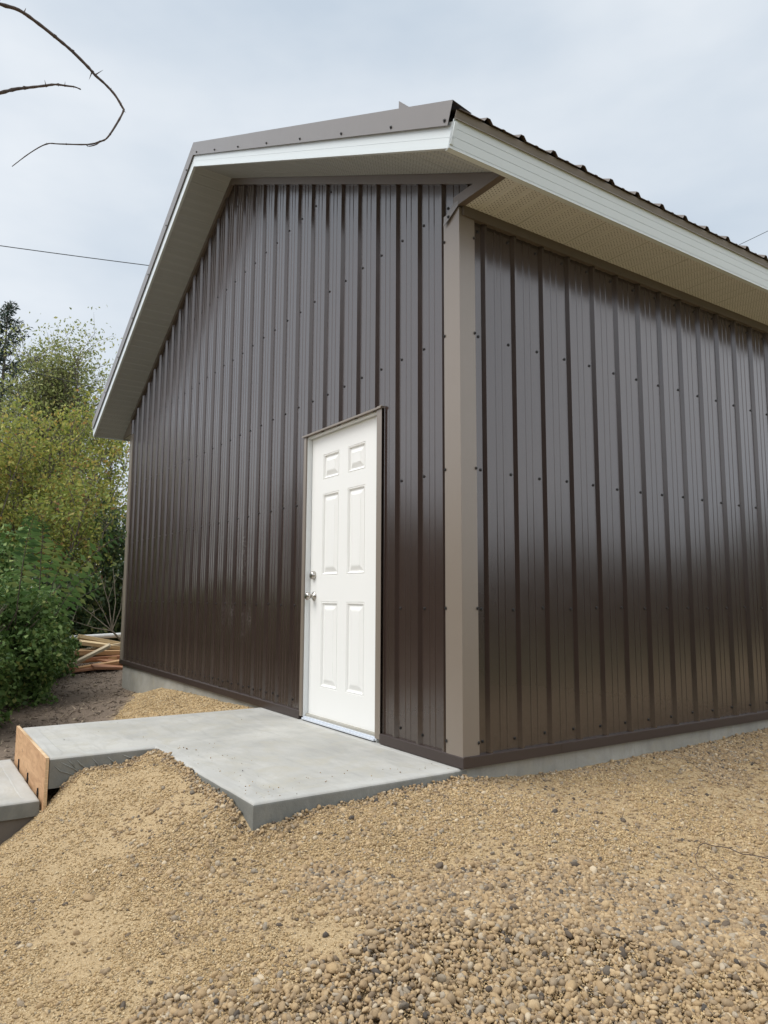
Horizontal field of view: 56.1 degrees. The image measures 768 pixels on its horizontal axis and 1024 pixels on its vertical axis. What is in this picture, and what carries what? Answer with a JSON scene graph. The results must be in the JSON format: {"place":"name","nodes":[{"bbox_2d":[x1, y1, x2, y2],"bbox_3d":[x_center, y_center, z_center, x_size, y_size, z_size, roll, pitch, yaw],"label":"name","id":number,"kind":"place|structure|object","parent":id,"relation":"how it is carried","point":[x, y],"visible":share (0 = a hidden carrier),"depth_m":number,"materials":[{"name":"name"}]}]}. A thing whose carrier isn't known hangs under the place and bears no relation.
{"place":"outdoors","nodes":[
{"label":"outdoors","id":0,"kind":"place"},
{"bbox_2d":[0,2,124,166],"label":"branch","id":1,"kind":"object","parent":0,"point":[39,24],"visible":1,"depth_m":1.26,"materials":[{"name":"brown plant"}]},
{"bbox_2d":[0,245,148,265],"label":"overhead wire","id":2,"kind":"object","parent":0,"point":[72,255],"visible":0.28,"depth_m":23.63,"materials":[{"name":"black metal"}]},
{"bbox_2d":[0,647,767,1023],"bbox_3d":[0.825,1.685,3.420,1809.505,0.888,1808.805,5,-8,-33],"label":"ground","id":3,"kind":"structure","parent":0,"point":[104,847],"depth_m":2.91,"materials":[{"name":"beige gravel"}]},
{"bbox_2d":[0,593,21,727],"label":"hedge shrub","id":4,"kind":"object","parent":3,"relation":"on","point":[4,671],"visible":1,"depth_m":7.08,"materials":[{"name":"green plant"}]},
{"bbox_2d":[0,759,39,844],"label":"concrete step","id":5,"kind":"object","parent":3,"relation":"on","point":[19,805],"visible":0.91,"depth_m":3.79,"materials":[{"name":"grey concrete"}]},
{"bbox_2d":[0,518,40,589],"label":"undergrowth shrub","id":6,"kind":"object","parent":3,"relation":"on","point":[4,560],"visible":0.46,"depth_m":11.90,"materials":[{"name":"green plant"}]},
{"bbox_2d":[4,513,40,706],"bbox_3d":[-4.105,1.099,8.129,0.374,2.177,0.190,1,-7,-6],"label":"fern frond plant","id":7,"kind":"object","parent":3,"relation":"on","point":[31,558],"visible":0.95,"depth_m":8.20,"materials":[{"name":"green plant"}]},
{"bbox_2d":[14,726,48,810],"bbox_3d":[-2.094,1.496,4.260,0.018,0.289,1.140,5,-8,-33],"label":"plywood board","id":8,"kind":"object","parent":3,"relation":"on","point":[31,756],"visible":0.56,"depth_m":4.12,"materials":[{"name":"brown wood"}]},
{"bbox_2d":[0,401,63,577],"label":"thicket shrub","id":9,"kind":"object","parent":3,"relation":"on","point":[6,516],"visible":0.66,"depth_m":14.89,"materials":[{"name":"green plant"}]},
{"bbox_2d":[0,301,66,574],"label":"spruce tree","id":10,"kind":"object","parent":3,"relation":"on","point":[7,311],"visible":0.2,"depth_m":30.72,"materials":[{"name":"green plant"}]},
{"bbox_2d":[0,560,70,711],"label":"hedge shrub","id":11,"kind":"object","parent":3,"relation":"on","point":[38,652],"visible":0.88,"depth_m":8.21,"materials":[{"name":"green plant"}]},
{"bbox_2d":[0,380,78,578],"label":"deciduous tree","id":12,"kind":"object","parent":3,"relation":"on","point":[19,447],"visible":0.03,"depth_m":22.05,"materials":[{"name":"green plant"}]},
{"bbox_2d":[1,561,81,681],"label":"hedge shrub","id":13,"kind":"object","parent":3,"relation":"on","point":[69,653],"visible":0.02,"depth_m":10.18,"materials":[{"name":"green plant"}]},
{"bbox_2d":[0,392,99,586],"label":"thicket shrub","id":14,"kind":"object","parent":3,"relation":"on","point":[13,495],"visible":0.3,"depth_m":16.04,"materials":[{"name":"green plant"}]},
{"bbox_2d":[21,590,79,673],"bbox_3d":[-5.627,1.835,11.208,1.995,1.446,1.856,-1,-7,11],"label":"hedge shrub","id":15,"kind":"object","parent":3,"relation":"on","point":[77,641],"visible":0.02,"depth_m":11.26,"materials":[{"name":"green plant"}]},
{"bbox_2d":[0,306,126,587],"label":"deciduous tree","id":16,"kind":"object","parent":3,"relation":"on","point":[49,390],"visible":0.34,"depth_m":21.47,"materials":[{"name":"green plant"}]},
{"bbox_2d":[20,515,108,620],"bbox_3d":[-4.767,1.234,10.416,1.272,2.238,0.751,7,-9,-44],"label":"sumac sapling","id":17,"kind":"object","parent":3,"relation":"on","point":[77,593],"visible":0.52,"depth_m":10.47,"materials":[{"name":"green plant"}]},
{"bbox_2d":[0,385,129,604],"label":"thicket shrub","id":18,"kind":"object","parent":3,"relation":"on","point":[63,468],"visible":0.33,"depth_m":15.90,"materials":[{"name":"green plant"}]},
{"bbox_2d":[7,456,126,620],"bbox_3d":[-6.150,0.847,13.882,2.172,4.178,2.124,-2,-7,16],"label":"thicket shrub","id":19,"kind":"object","parent":3,"relation":"on","point":[65,539],"visible":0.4,"depth_m":14.01,"materials":[{"name":"green plant"}]},
{"bbox_2d":[0,662,134,760],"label":"wood chip litter","id":20,"kind":"object","parent":3,"relation":"on","point":[74,708],"visible":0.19,"depth_m":7.93,"materials":[{"name":"brown plant"}]},
{"bbox_2d":[29,560,116,648],"bbox_3d":[-5.622,1.801,12.790,1.368,1.958,1.952,-2,-7,17],"label":"undergrowth shrub","id":21,"kind":"object","parent":3,"relation":"on","point":[82,616],"visible":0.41,"depth_m":12.80,"materials":[{"name":"green plant"}]},
{"bbox_2d":[32,522,129,618],"bbox_3d":[-3.946,1.190,9.335,1.432,2.106,0.295,0,-7,5],"label":"sumac sapling","id":22,"kind":"object","parent":3,"relation":"on","point":[76,582],"visible":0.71,"depth_m":9.43,"materials":[{"name":"green plant"}]},
{"bbox_2d":[69,667,92,672],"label":"lumber board","id":23,"kind":"object","parent":3,"relation":"on","point":[83,669],"visible":0.46,"depth_m":10.61,"materials":[{"name":"brown wood"}]},
{"bbox_2d":[47,392,129,631],"bbox_3d":[-6.686,0.201,17.643,2.896,6.333,3.010,5,-8,-33],"label":"thicket shrub","id":24,"kind":"object","parent":3,"relation":"on","point":[110,470],"visible":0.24,"depth_m":17.59,"materials":[{"name":"green plant"}]},
{"bbox_2d":[71,571,122,640],"bbox_3d":[-4.120,1.656,11.040,1.274,1.617,0.222,4,-8,-27],"label":"bare sapling","id":25,"kind":"object","parent":3,"relation":"on","point":[111,628],"visible":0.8,"depth_m":11.02,"materials":[{"name":"brown plant"}]},
{"bbox_2d":[78,660,119,668],"bbox_3d":[-4.183,2.310,10.989,0.900,0.054,0.125,-5,1,-28],"label":"lumber board","id":26,"kind":"object","parent":3,"relation":"on","point":[114,662],"visible":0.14,"depth_m":10.93,"materials":[{"name":"beige wood"}]},
{"bbox_2d":[76,495,126,648],"bbox_3d":[-5.340,1.347,15.004,2.006,3.439,2.371,-2,-7,17],"label":"thicket shrub","id":27,"kind":"object","parent":3,"relation":"on","point":[120,546],"visible":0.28,"depth_m":14.67,"materials":[{"name":"green plant"}]},
{"bbox_2d":[91,664,122,669],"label":"lumber board","id":28,"kind":"object","parent":3,"relation":"on","point":[104,667],"visible":0.56,"depth_m":10.81,"materials":[{"name":"brown wood"}]},
{"bbox_2d":[95,655,122,664],"bbox_3d":[-4.044,2.303,11.143,0.800,0.028,0.200,14,20,-12],"label":"lumber board","id":29,"kind":"object","parent":3,"relation":"on","point":[104,660],"visible":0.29,"depth_m":11.03,"materials":[{"name":"brown wood"}]},
{"bbox_2d":[98,551,124,641],"bbox_3d":[-4.686,1.754,14.045,2.052,2.372,1.673,5,-8,-33],"label":"undergrowth shrub","id":30,"kind":"object","parent":3,"relation":"on","point":[118,566],"visible":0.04,"depth_m":13.88,"materials":[{"name":"green plant"}]},
{"bbox_2d":[113,687,251,719],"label":"gravel berm","id":31,"kind":"structure","parent":3,"relation":"on","point":[142,700],"depth_m":6.67,"materials":[{"name":"beige gravel"}]},
{"bbox_2d":[22,707,466,830],"bbox_3d":[-0.979,1.439,4.193,1.738,0.158,2.454,5,-8,-33],"label":"concrete landing","id":32,"kind":"object","parent":3,"relation":"on","point":[281,751],"visible":0.77,"depth_m":3.95,"materials":[{"name":"grey concrete"}]},
{"bbox_2d":[98,719,448,795],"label":"slab crumbs","id":33,"kind":"object","parent":32,"relation":"on","point":[251,760],"visible":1,"depth_m":3.58,"materials":[{"name":"stone"}]},
{"bbox_2d":[0,755,767,1023],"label":"mound stones","id":34,"kind":"object","parent":3,"relation":"on","point":[178,942],"visible":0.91,"depth_m":2.81,"materials":[{"name":"beige gravel"}]},
{"bbox_2d":[3,813,767,1023],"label":"pebble layer","id":35,"kind":"object","parent":3,"relation":"on","point":[394,1006],"visible":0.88,"depth_m":2.17,"materials":[{"name":"gravel"}]},
{"bbox_2d":[60,728,767,843],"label":"backfill stones","id":36,"kind":"object","parent":3,"relation":"on","point":[220,797],"visible":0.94,"depth_m":3.54,"materials":[{"name":"beige gravel"}]},
{"bbox_2d":[92,100,767,777],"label":"metal building","id":37,"kind":"structure","parent":3,"relation":"on","point":[440,428],"depth_m":4.71,"materials":[{"name":"brown paint"}]},
{"bbox_2d":[304,416,376,731],"bbox_3d":[-0.286,0.401,4.837,0.109,1.978,0.929,5,-8,-33],"label":"door","id":38,"kind":"structure","parent":37,"relation":"in","point":[342,595],"depth_m":4.84,"materials":[{"name":"white paint"}]},
{"bbox_2d":[108,727,767,969],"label":"gravel layer","id":39,"kind":"object","parent":3,"relation":"on","point":[715,759],"visible":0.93,"depth_m":2.72,"materials":[{"name":"gravel"}]},
{"bbox_2d":[695,843,767,888],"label":"curved twig","id":40,"kind":"object","parent":39,"relation":"on","point":[724,847],"visible":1,"depth_m":2.95,"materials":[{"name":"brown wood"}]},
{"label":"lumber board","id":41,"kind":"object","parent":3,"relation":"on","visible":0},
{"bbox_2d":[69,643,110,667],"bbox_3d":[-4.365,2.128,10.706,0.620,0.041,0.125,-27,14,-14],"label":"lumber board","id":42,"kind":"object","parent":41,"relation":"on","point":[95,652],"visible":0.76,"depth_m":10.68,"materials":[{"name":"brown wood"}]},
{"label":"lumber board","id":43,"kind":"object","parent":3,"relation":"on","visible":0},
{"bbox_2d":[75,656,116,662],"bbox_3d":[-4.612,2.275,11.006,1.000,0.054,0.150,-1,-6,-20],"label":"lumber board","id":44,"kind":"object","parent":43,"relation":"on","point":[114,658],"visible":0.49,"depth_m":11.03,"materials":[{"name":"beige wood"}]},
{"bbox_2d":[74,643,119,654],"bbox_3d":[-4.543,2.142,11.190,1.300,0.054,0.175,-7,-2,-29],"label":"lumber board","id":45,"kind":"object","parent":44,"relation":"on","point":[117,644],"visible":0.06,"depth_m":11.23,"materials":[{"name":"brown wood"}]},
{"bbox_2d":[79,640,119,649],"bbox_3d":[-4.182,2.131,11.373,1.200,0.055,0.150,17,-6,-37],"label":"lumber board","id":46,"kind":"object","parent":45,"relation":"on","point":[92,643],"visible":0.38,"depth_m":11.11,"materials":[{"name":"brown wood"}]},
{"bbox_2d":[77,634,119,643],"bbox_3d":[-4.279,2.077,11.435,1.100,0.054,0.175,17,-21,-23],"label":"lumber board","id":47,"kind":"object","parent":46,"relation":"on","point":[89,638],"visible":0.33,"depth_m":11.26,"materials":[{"name":"brown wood"}]},
{"bbox_2d":[85,655,119,661],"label":"lumber board","id":48,"kind":"object","parent":44,"relation":"on","point":[93,658],"visible":0.18,"depth_m":11.03,"materials":[{"name":"brown wood"}]},
{"bbox_2d":[75,649,119,654],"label":"lumber board","id":49,"kind":"object","parent":48,"relation":"on","point":[105,652],"visible":0.36,"depth_m":11.07,"materials":[{"name":"beige wood"}]},
{"bbox_2d":[0,0,767,587],"label":"sky","id":50,"kind":"structure","parent":0,"point":[666,101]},
{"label":"lumber board","id":51,"kind":"object","parent":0,"visible":0},
{"bbox_2d":[70,633,120,639],"bbox_3d":[-4.757,2.021,11.665,1.457,0.138,0.078,4,-8,-30],"label":"plastic pipe","id":52,"kind":"object","parent":51,"relation":"on","point":[108,635],"visible":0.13,"depth_m":11.74,"materials":[{"name":"white plastic"}]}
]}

